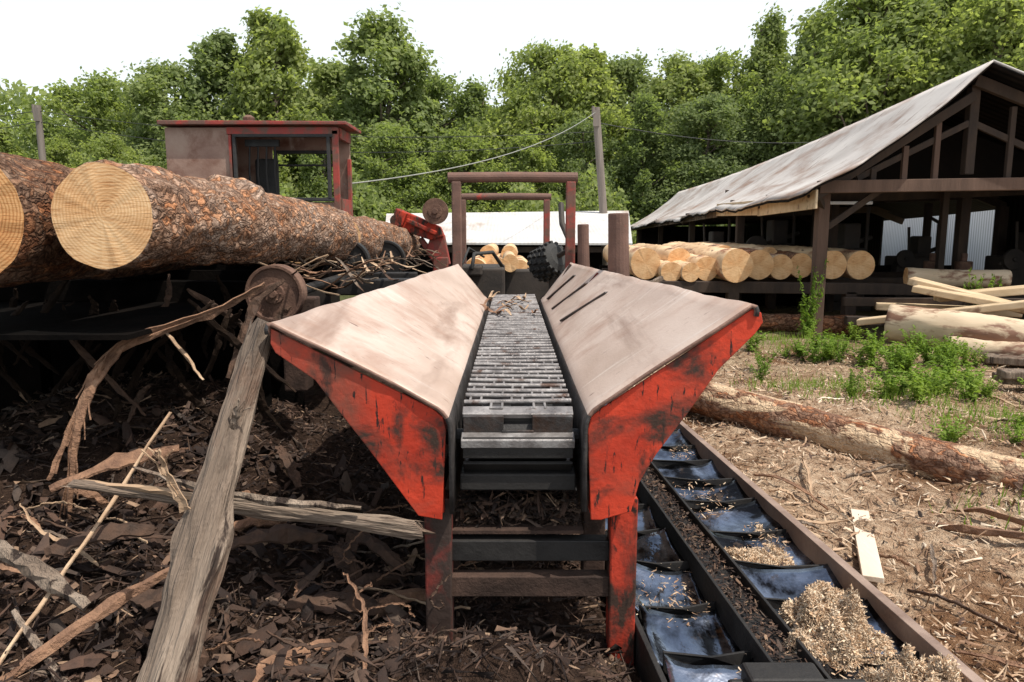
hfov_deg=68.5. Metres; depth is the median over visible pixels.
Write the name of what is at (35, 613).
wood stick
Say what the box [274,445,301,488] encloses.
bark piece
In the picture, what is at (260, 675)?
bark piece
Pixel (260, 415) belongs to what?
bark strip
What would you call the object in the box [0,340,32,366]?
bark strip
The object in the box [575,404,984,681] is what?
waste conveyor
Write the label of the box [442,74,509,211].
broadleaf tree
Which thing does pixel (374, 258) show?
wood splinter
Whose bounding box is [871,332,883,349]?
weed plant
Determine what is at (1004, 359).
sawn board
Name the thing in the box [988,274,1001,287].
weed plant
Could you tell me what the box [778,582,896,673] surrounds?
shaving pile
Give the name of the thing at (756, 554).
shaving pile
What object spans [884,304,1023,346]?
peeled log
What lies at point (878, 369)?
weed plant
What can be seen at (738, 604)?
bark litter
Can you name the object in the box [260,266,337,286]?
wood splinter
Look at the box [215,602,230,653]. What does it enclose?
bark stick
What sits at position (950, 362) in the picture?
weed plant
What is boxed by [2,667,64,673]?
bark stick
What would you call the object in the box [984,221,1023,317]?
sawmill machine
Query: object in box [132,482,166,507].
bark stick
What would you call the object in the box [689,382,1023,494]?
fallen log
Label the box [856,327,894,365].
weed plant
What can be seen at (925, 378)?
weed plant
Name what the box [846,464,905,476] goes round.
wood stick
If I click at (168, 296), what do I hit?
bark strip
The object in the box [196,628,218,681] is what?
bark piece
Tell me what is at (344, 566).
bark piece
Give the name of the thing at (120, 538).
bark stick
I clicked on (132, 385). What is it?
bark strip
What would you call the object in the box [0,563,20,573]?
bark stick
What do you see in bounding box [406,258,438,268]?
wood splinter
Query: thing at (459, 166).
overhead cable
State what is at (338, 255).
wood splinter
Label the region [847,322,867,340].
weed plant
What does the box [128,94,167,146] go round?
broadleaf tree
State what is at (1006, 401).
wood stick
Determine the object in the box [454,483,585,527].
bark litter
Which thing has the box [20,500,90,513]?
bark stick
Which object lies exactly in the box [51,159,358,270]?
pine log
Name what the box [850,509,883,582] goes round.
pale board
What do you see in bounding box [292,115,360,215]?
broadleaf tree
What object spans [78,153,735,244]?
undergrowth
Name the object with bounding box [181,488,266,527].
bark piece
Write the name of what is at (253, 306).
bark strip
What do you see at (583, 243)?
steel stake
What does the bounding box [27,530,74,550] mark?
bark stick
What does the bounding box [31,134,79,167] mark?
broadleaf tree
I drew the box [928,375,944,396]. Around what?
weed plant
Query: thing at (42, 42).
sky
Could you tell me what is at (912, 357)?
weed plant
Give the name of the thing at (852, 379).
weed plant
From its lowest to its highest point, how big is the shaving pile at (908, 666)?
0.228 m
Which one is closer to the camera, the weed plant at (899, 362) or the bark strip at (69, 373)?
the bark strip at (69, 373)
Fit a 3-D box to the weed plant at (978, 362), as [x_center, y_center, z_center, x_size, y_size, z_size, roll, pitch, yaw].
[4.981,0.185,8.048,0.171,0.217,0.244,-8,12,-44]
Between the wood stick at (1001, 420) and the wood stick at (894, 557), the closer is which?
the wood stick at (894, 557)
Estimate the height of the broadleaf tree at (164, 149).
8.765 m
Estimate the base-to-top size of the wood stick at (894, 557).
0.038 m
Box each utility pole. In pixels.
[31,104,45,160]
[592,106,607,264]
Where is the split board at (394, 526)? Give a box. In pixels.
[63,479,434,539]
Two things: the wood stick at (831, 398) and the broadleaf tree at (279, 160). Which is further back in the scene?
the broadleaf tree at (279, 160)
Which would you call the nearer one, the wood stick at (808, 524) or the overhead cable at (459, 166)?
the wood stick at (808, 524)
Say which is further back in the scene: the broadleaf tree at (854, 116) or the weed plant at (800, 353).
the broadleaf tree at (854, 116)
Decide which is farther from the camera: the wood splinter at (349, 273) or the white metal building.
the white metal building
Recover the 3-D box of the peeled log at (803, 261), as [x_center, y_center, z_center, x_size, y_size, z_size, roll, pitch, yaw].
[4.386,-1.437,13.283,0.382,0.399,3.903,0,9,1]
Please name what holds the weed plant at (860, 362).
on the ground
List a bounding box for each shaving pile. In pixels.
[724,544,783,567]
[754,523,794,565]
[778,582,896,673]
[804,580,848,603]
[853,642,963,681]
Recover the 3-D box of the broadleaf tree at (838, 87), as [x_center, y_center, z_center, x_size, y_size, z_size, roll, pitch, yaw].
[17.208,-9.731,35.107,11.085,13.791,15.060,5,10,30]
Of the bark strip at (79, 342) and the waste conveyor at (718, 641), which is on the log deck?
the bark strip at (79, 342)
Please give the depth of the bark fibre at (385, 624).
2.55 m
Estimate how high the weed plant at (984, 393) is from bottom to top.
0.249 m
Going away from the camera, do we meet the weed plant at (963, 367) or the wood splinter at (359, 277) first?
the wood splinter at (359, 277)
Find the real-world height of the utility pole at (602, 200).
7.082 m
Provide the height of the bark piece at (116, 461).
0.131 m
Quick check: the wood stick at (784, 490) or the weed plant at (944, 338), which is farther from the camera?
the weed plant at (944, 338)
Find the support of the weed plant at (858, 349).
on the ground
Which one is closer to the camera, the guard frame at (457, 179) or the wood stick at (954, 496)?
the wood stick at (954, 496)
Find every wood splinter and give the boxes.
[84,479,192,499]
[132,466,360,509]
[141,447,190,512]
[229,398,250,429]
[258,262,339,295]
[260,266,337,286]
[291,264,310,270]
[295,254,327,269]
[296,269,322,273]
[297,255,328,272]
[299,258,317,266]
[302,270,331,277]
[303,263,366,275]
[304,267,330,278]
[305,254,360,280]
[315,256,360,272]
[322,258,381,290]
[324,254,356,262]
[331,267,366,288]
[335,257,363,291]
[338,273,372,283]
[340,277,362,286]
[345,263,394,268]
[350,261,379,268]
[352,261,385,272]
[354,272,378,280]
[361,256,400,277]
[361,257,385,262]
[375,260,396,269]
[377,263,398,280]
[380,257,414,265]
[393,261,420,267]
[395,254,437,260]
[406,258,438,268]
[419,248,446,265]
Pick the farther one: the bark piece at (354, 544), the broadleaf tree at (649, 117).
the broadleaf tree at (649, 117)
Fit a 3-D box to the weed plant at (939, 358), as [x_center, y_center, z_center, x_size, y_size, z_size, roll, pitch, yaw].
[4.370,0.202,7.487,0.481,0.481,0.313,0,9,-1]
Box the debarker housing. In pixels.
[462,247,548,304]
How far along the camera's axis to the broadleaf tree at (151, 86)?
40.82 m
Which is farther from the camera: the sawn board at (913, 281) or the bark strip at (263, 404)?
the sawn board at (913, 281)
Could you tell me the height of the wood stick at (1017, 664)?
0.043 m
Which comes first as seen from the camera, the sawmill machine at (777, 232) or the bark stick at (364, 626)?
the bark stick at (364, 626)
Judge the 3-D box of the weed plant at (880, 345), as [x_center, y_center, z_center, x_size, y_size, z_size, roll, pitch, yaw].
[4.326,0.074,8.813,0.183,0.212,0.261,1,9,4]
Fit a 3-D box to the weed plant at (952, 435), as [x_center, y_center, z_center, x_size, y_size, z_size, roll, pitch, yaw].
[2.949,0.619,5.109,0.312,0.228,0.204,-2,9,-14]
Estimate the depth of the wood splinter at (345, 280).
4.18 m
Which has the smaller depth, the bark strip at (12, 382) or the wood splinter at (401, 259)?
the bark strip at (12, 382)
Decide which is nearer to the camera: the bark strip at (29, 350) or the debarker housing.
the bark strip at (29, 350)
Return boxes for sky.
[0,0,846,133]
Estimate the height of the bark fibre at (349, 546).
0.127 m
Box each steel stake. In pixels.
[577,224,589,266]
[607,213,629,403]
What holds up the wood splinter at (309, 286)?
on the log deck
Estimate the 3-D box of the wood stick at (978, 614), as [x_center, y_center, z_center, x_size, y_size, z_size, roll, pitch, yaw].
[1.802,1.077,3.028,0.389,0.074,0.027,8,11,42]
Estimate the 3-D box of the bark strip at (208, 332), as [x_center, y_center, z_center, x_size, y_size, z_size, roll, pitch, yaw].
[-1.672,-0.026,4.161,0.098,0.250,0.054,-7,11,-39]
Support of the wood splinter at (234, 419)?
on the weathered slab
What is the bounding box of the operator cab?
[157,115,360,305]
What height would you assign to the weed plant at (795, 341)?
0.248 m
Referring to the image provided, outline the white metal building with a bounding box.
[881,210,994,269]
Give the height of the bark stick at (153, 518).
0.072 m
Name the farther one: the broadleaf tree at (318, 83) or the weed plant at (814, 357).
the broadleaf tree at (318, 83)
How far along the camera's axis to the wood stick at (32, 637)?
2.28 m
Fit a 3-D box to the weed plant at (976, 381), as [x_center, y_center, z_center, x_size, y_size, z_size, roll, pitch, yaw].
[3.929,0.362,6.424,0.449,0.366,0.456,1,9,9]
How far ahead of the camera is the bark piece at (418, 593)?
2.82 m
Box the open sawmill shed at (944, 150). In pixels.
[630,60,1023,336]
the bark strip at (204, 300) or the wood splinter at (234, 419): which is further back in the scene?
the bark strip at (204, 300)
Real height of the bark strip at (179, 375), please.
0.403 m
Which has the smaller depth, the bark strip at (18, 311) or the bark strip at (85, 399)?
the bark strip at (85, 399)
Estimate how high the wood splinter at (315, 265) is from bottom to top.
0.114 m
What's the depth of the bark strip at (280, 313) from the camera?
3.93 m
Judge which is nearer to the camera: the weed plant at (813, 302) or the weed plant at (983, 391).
the weed plant at (983, 391)
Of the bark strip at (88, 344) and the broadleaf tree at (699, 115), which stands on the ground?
the broadleaf tree at (699, 115)
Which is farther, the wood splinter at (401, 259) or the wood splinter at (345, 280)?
the wood splinter at (401, 259)
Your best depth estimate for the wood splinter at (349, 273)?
4.28 m
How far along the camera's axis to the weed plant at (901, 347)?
8.03 m
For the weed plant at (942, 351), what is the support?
on the ground
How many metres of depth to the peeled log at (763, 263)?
10.96 m
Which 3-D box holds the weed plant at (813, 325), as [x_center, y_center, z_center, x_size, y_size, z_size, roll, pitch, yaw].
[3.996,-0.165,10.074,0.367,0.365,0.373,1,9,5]
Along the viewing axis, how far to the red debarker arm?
7.90 m
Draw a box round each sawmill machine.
[703,216,733,242]
[744,211,799,245]
[796,205,872,310]
[884,216,938,296]
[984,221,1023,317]
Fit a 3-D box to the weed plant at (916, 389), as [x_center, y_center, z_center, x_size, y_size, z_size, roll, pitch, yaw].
[3.205,0.358,5.930,0.367,0.299,0.374,2,9,11]
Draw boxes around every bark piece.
[44,522,157,557]
[49,444,188,491]
[58,488,109,504]
[129,587,210,622]
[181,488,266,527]
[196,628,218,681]
[230,523,327,549]
[234,517,294,530]
[252,638,335,681]
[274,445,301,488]
[286,591,387,617]
[323,634,362,681]
[328,546,361,581]
[331,530,358,556]
[336,498,380,513]
[336,526,359,534]
[341,572,407,592]
[349,530,414,574]
[358,588,425,614]
[368,510,402,516]
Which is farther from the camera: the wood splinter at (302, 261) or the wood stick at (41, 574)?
the wood splinter at (302, 261)
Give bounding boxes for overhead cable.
[41,111,593,137]
[43,122,594,152]
[344,112,594,184]
[601,123,809,142]
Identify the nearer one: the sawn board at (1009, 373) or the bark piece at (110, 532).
the bark piece at (110, 532)
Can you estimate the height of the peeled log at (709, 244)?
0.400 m
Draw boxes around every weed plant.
[745,331,769,351]
[746,358,771,381]
[749,344,780,370]
[779,344,794,356]
[786,339,811,357]
[793,338,808,355]
[795,318,820,336]
[796,259,828,331]
[796,345,814,359]
[797,335,831,363]
[799,295,816,336]
[806,327,830,352]
[809,331,837,361]
[824,338,844,359]
[827,331,845,345]
[830,335,851,362]
[834,367,863,391]
[835,334,853,351]
[842,378,865,398]
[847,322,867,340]
[847,349,872,366]
[849,342,873,356]
[855,360,917,400]
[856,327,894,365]
[868,360,935,396]
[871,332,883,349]
[872,359,883,370]
[875,339,889,354]
[879,341,908,373]
[885,348,913,374]
[886,346,905,366]
[886,346,919,375]
[888,341,912,361]
[897,341,925,359]
[899,325,925,355]
[900,369,945,403]
[911,363,940,395]
[915,332,946,364]
[919,362,964,396]
[924,358,976,385]
[926,414,966,442]
[927,366,960,394]
[928,338,975,376]
[928,352,946,365]
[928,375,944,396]
[933,336,966,350]
[933,341,960,358]
[933,345,963,367]
[934,342,951,364]
[937,333,968,357]
[937,413,973,440]
[940,362,990,401]
[947,363,988,380]
[951,339,984,366]
[956,375,984,388]
[963,267,984,304]
[965,383,991,399]
[968,347,987,366]
[974,276,1001,304]
[975,375,1001,400]
[981,383,1002,399]
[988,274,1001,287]
[999,419,1023,443]
[1001,406,1023,431]
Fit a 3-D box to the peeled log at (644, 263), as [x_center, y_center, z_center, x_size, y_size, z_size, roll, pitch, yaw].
[1.984,-1.450,13.098,0.466,0.477,3.940,0,9,0]
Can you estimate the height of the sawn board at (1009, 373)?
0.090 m
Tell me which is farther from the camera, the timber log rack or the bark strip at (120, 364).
the timber log rack
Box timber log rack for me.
[600,265,1023,336]
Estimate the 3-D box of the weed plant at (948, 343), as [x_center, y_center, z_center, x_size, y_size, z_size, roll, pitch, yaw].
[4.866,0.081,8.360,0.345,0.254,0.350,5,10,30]
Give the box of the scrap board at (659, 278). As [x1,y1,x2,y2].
[650,276,663,281]
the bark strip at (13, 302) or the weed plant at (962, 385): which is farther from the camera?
the weed plant at (962, 385)
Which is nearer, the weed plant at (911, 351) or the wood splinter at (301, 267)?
the wood splinter at (301, 267)
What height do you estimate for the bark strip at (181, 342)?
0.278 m
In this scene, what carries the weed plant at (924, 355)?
on the ground
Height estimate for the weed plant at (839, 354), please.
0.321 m
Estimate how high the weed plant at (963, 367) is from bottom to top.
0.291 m
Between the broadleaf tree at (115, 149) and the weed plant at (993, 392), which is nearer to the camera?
the weed plant at (993, 392)
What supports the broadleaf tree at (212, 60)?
on the ground
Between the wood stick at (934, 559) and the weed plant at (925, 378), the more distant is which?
the weed plant at (925, 378)
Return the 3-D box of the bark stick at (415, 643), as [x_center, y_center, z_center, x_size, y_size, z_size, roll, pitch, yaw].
[-0.311,0.922,2.253,0.336,0.136,0.023,0,8,0]
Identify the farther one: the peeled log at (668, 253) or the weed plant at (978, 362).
the peeled log at (668, 253)
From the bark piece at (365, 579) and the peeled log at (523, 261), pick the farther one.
the peeled log at (523, 261)
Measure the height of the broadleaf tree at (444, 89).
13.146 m
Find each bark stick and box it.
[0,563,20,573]
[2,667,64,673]
[3,514,40,527]
[19,503,98,566]
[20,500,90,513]
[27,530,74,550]
[43,520,171,539]
[46,500,127,564]
[94,517,147,543]
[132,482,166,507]
[134,512,183,522]
[206,637,263,651]
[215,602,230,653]
[220,602,228,609]
[266,630,383,649]
[290,581,300,612]
[300,596,345,615]
[343,573,368,668]
[353,627,463,669]
[356,539,424,553]
[357,586,470,609]
[363,504,407,513]
[367,592,420,603]
[407,554,424,559]
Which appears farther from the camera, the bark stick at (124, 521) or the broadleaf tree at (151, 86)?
the broadleaf tree at (151, 86)
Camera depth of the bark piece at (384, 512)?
3.58 m
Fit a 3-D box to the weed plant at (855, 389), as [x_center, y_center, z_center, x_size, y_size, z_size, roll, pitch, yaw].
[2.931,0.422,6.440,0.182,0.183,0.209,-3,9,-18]
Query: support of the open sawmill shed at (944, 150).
on the ground
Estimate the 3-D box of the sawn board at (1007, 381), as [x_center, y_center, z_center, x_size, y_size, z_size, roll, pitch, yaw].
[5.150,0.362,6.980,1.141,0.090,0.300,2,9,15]
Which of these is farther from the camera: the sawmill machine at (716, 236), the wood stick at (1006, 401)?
the sawmill machine at (716, 236)
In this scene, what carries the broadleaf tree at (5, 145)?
on the ground
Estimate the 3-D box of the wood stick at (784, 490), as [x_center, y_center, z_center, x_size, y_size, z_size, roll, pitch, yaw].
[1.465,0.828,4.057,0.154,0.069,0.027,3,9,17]
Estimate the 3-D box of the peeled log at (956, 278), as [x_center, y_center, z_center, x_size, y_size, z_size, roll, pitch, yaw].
[6.351,-0.901,10.742,1.344,0.270,0.272,3,9,13]
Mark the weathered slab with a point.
(201, 540)
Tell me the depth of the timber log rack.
10.83 m
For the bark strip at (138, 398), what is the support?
on the bark litter at (99, 656)
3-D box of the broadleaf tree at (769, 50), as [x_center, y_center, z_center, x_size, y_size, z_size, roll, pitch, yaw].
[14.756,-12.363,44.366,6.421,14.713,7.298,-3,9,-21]
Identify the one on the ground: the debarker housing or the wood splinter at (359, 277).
the debarker housing
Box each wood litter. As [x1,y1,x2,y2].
[605,447,876,678]
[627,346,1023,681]
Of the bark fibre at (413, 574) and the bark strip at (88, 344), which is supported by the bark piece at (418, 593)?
the bark fibre at (413, 574)
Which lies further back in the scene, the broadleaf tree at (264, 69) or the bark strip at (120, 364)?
the broadleaf tree at (264, 69)
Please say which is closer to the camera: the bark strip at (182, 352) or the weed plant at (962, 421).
the bark strip at (182, 352)
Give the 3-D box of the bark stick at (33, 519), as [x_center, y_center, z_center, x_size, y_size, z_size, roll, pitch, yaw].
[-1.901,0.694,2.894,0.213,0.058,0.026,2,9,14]
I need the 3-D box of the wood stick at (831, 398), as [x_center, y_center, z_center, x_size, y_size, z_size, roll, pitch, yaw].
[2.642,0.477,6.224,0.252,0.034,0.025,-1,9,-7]
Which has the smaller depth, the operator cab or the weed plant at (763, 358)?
the weed plant at (763, 358)
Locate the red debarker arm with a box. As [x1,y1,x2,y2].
[390,198,450,270]
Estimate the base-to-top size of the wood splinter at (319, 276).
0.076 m
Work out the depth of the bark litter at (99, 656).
2.76 m
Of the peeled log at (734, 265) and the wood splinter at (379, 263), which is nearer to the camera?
the wood splinter at (379, 263)
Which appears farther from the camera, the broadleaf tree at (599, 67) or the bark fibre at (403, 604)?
the broadleaf tree at (599, 67)
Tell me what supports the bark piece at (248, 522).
on the bark litter at (99, 656)
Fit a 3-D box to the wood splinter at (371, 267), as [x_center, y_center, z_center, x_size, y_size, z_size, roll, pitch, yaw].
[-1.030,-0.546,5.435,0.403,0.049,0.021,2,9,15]
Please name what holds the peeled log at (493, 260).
on the peeled log
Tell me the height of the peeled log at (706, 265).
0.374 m
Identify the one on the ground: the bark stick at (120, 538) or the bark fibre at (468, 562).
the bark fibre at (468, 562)
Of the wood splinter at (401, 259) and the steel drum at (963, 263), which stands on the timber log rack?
the steel drum at (963, 263)
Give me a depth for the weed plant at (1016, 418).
5.35 m
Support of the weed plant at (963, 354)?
on the ground
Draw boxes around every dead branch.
[920,522,1023,539]
[943,507,1023,525]
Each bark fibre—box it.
[275,564,368,587]
[322,559,374,572]
[323,559,410,583]
[343,531,362,563]
[352,582,371,612]
[358,602,414,622]
[365,589,392,613]
[368,622,393,632]
[384,564,424,576]
[395,621,423,630]
[429,572,451,609]
[454,561,477,569]
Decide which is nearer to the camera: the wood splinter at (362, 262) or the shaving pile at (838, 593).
the shaving pile at (838, 593)
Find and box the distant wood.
[0,54,635,170]
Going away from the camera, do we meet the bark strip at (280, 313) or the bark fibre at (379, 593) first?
the bark fibre at (379, 593)
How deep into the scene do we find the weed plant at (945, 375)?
6.60 m
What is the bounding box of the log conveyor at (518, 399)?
[264,262,762,665]
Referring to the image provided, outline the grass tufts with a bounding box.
[717,329,1023,531]
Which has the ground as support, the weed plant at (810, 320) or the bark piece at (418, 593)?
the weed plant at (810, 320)
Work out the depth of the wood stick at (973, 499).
3.88 m
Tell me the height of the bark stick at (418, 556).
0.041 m
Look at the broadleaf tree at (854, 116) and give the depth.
34.72 m
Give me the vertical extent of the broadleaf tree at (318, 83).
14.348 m
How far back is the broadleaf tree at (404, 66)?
41.17 m
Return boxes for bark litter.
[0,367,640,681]
[0,396,425,681]
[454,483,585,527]
[594,409,806,661]
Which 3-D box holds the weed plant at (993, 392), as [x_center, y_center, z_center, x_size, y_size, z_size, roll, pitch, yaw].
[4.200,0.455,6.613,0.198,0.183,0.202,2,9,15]
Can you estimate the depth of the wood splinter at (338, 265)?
4.62 m
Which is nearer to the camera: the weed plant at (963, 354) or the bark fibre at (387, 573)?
the bark fibre at (387, 573)
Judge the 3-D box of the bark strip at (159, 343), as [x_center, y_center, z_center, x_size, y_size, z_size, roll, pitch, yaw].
[-1.618,-0.041,3.631,0.372,0.316,0.059,0,9,3]
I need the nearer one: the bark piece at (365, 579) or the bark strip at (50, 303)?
the bark piece at (365, 579)
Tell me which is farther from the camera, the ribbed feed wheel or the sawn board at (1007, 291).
the sawn board at (1007, 291)
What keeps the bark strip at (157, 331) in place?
attached to the log deck
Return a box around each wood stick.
[0,412,171,666]
[0,539,90,610]
[0,567,168,681]
[11,609,70,681]
[753,474,828,510]
[769,487,797,500]
[796,517,854,524]
[799,520,818,529]
[802,459,812,502]
[818,397,844,399]
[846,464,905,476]
[878,553,910,565]
[896,491,903,503]
[907,589,1015,633]
[930,544,936,583]
[951,493,956,503]
[954,650,1023,668]
[966,496,980,507]
[987,394,1021,409]
[989,419,1015,423]
[1014,484,1023,490]
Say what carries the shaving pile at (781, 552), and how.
in the waste conveyor at (718, 641)
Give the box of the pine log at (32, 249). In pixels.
[0,152,253,287]
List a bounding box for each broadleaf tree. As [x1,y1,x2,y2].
[0,66,160,165]
[0,119,29,157]
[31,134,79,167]
[57,125,87,164]
[65,128,151,167]
[100,52,225,167]
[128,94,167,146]
[154,111,193,168]
[169,27,285,167]
[204,5,344,196]
[272,147,300,197]
[279,52,427,186]
[289,1,471,212]
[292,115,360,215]
[350,115,443,221]
[391,69,496,205]
[394,121,524,212]
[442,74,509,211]
[459,37,632,208]
[466,129,563,212]
[490,101,548,152]
[524,111,634,210]
[545,43,636,192]
[590,47,678,221]
[610,89,685,244]
[614,91,783,225]
[621,47,742,220]
[689,45,768,158]
[719,2,793,125]
[721,82,793,175]
[729,65,816,165]
[742,0,994,154]
[783,0,853,100]
[801,0,1018,121]
[832,0,968,122]
[833,0,1023,131]
[977,18,1020,62]
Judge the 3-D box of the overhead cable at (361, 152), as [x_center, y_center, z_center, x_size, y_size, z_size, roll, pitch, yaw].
[-7.801,-7.378,26.703,21.590,1.521,0.024,2,9,13]
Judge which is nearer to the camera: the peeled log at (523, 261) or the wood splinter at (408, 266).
the wood splinter at (408, 266)
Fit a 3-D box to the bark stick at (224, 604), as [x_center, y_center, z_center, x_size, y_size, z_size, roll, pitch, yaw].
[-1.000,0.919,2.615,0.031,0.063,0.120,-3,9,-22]
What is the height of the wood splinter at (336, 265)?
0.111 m
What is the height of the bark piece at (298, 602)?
0.106 m
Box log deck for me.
[0,240,417,412]
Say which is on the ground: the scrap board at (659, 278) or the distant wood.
the distant wood
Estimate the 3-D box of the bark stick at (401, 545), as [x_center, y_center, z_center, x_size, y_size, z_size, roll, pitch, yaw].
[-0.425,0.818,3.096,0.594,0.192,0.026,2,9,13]
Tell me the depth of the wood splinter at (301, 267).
4.38 m
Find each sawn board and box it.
[856,300,1023,325]
[874,302,1022,316]
[907,277,1023,313]
[912,285,1023,312]
[933,285,1023,301]
[983,353,1023,365]
[992,372,1023,384]
[996,368,1023,379]
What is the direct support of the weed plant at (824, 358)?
on the ground
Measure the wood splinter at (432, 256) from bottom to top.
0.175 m
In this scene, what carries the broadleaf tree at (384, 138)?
on the ground
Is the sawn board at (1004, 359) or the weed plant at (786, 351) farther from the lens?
the weed plant at (786, 351)
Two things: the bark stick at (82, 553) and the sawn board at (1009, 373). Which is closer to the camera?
the bark stick at (82, 553)
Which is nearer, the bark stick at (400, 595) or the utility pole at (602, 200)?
the bark stick at (400, 595)
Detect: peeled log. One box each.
[467,255,486,263]
[480,243,498,261]
[486,253,502,263]
[501,243,517,256]
[502,251,518,271]
[517,255,528,268]
[603,245,660,278]
[633,243,689,261]
[655,260,680,280]
[662,243,752,282]
[669,241,730,247]
[673,260,699,281]
[686,254,716,280]
[704,241,776,253]
[731,247,773,279]
[757,313,858,334]
[758,244,846,278]
[767,253,792,278]
[769,245,874,278]
[775,250,811,277]
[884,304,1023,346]
[903,267,1011,287]
[947,336,1023,356]
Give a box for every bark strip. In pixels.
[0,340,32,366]
[0,367,34,403]
[9,288,17,306]
[10,300,29,315]
[12,280,68,365]
[19,340,59,374]
[45,344,101,406]
[46,282,264,480]
[59,345,125,522]
[62,304,101,385]
[69,340,145,415]
[70,340,93,386]
[88,295,98,314]
[97,385,122,420]
[108,346,136,391]
[126,349,148,397]
[126,384,150,423]
[145,300,214,363]
[157,349,193,409]
[161,274,171,337]
[166,333,204,380]
[176,331,189,371]
[178,383,217,419]
[187,288,242,327]
[187,299,296,392]
[195,308,232,391]
[201,318,215,357]
[215,275,231,349]
[226,279,284,378]
[227,309,242,346]
[254,399,263,427]
[258,382,284,431]
[274,306,290,318]
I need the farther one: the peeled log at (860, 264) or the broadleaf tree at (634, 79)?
the broadleaf tree at (634, 79)
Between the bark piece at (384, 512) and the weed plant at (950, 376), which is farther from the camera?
the weed plant at (950, 376)
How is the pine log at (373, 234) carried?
on the log deck
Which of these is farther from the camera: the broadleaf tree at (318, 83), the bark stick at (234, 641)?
the broadleaf tree at (318, 83)
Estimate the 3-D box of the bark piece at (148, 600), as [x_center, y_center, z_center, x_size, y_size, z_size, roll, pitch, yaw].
[-1.166,0.893,2.525,0.317,0.105,0.104,4,9,23]
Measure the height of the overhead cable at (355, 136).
1.466 m
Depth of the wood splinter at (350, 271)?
4.12 m
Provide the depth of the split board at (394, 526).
2.51 m
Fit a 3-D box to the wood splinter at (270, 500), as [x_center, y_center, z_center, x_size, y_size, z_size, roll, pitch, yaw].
[-0.878,0.489,2.475,0.757,0.143,0.042,0,9,2]
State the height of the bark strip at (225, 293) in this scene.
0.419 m
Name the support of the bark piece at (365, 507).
on the ground
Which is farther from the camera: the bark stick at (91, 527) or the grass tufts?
the grass tufts
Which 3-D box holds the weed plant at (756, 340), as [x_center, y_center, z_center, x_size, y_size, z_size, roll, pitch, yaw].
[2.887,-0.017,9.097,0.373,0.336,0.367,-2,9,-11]
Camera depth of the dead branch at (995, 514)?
3.62 m
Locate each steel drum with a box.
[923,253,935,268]
[954,253,972,269]
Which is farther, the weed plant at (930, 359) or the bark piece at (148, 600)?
the weed plant at (930, 359)
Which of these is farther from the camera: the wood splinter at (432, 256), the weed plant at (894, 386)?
the wood splinter at (432, 256)
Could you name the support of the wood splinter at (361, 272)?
on the log deck
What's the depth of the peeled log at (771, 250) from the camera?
12.92 m
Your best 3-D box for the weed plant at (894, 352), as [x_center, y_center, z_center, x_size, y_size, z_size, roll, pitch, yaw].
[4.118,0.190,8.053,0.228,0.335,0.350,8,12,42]
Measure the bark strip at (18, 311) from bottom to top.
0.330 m
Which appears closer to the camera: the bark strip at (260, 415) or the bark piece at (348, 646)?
the bark piece at (348, 646)
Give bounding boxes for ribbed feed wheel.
[527,202,564,288]
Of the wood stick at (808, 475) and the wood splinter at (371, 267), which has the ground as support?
the wood stick at (808, 475)
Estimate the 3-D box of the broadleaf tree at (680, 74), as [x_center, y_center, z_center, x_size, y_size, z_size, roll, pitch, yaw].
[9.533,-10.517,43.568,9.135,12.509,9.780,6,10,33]
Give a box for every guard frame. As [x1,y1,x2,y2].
[447,172,577,268]
[462,193,550,263]
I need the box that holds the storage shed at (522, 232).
[386,211,631,275]
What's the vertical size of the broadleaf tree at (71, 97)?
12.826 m
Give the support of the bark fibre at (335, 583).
on the bark piece at (298, 602)
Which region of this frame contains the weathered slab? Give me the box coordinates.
[136,318,271,681]
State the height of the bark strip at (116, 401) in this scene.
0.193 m
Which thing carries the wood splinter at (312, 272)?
on the log deck
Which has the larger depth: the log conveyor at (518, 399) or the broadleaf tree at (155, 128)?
the broadleaf tree at (155, 128)
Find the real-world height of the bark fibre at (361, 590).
0.132 m
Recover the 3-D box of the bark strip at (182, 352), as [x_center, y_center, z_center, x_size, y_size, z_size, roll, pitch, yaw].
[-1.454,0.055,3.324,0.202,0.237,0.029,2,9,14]
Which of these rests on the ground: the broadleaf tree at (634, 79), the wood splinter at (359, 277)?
the broadleaf tree at (634, 79)
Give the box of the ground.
[0,295,1023,681]
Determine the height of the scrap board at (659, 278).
0.322 m
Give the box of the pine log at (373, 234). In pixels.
[345,211,420,258]
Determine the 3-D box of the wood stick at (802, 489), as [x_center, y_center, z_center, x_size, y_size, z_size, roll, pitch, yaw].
[1.534,0.817,4.154,0.029,0.103,0.486,-5,10,-33]

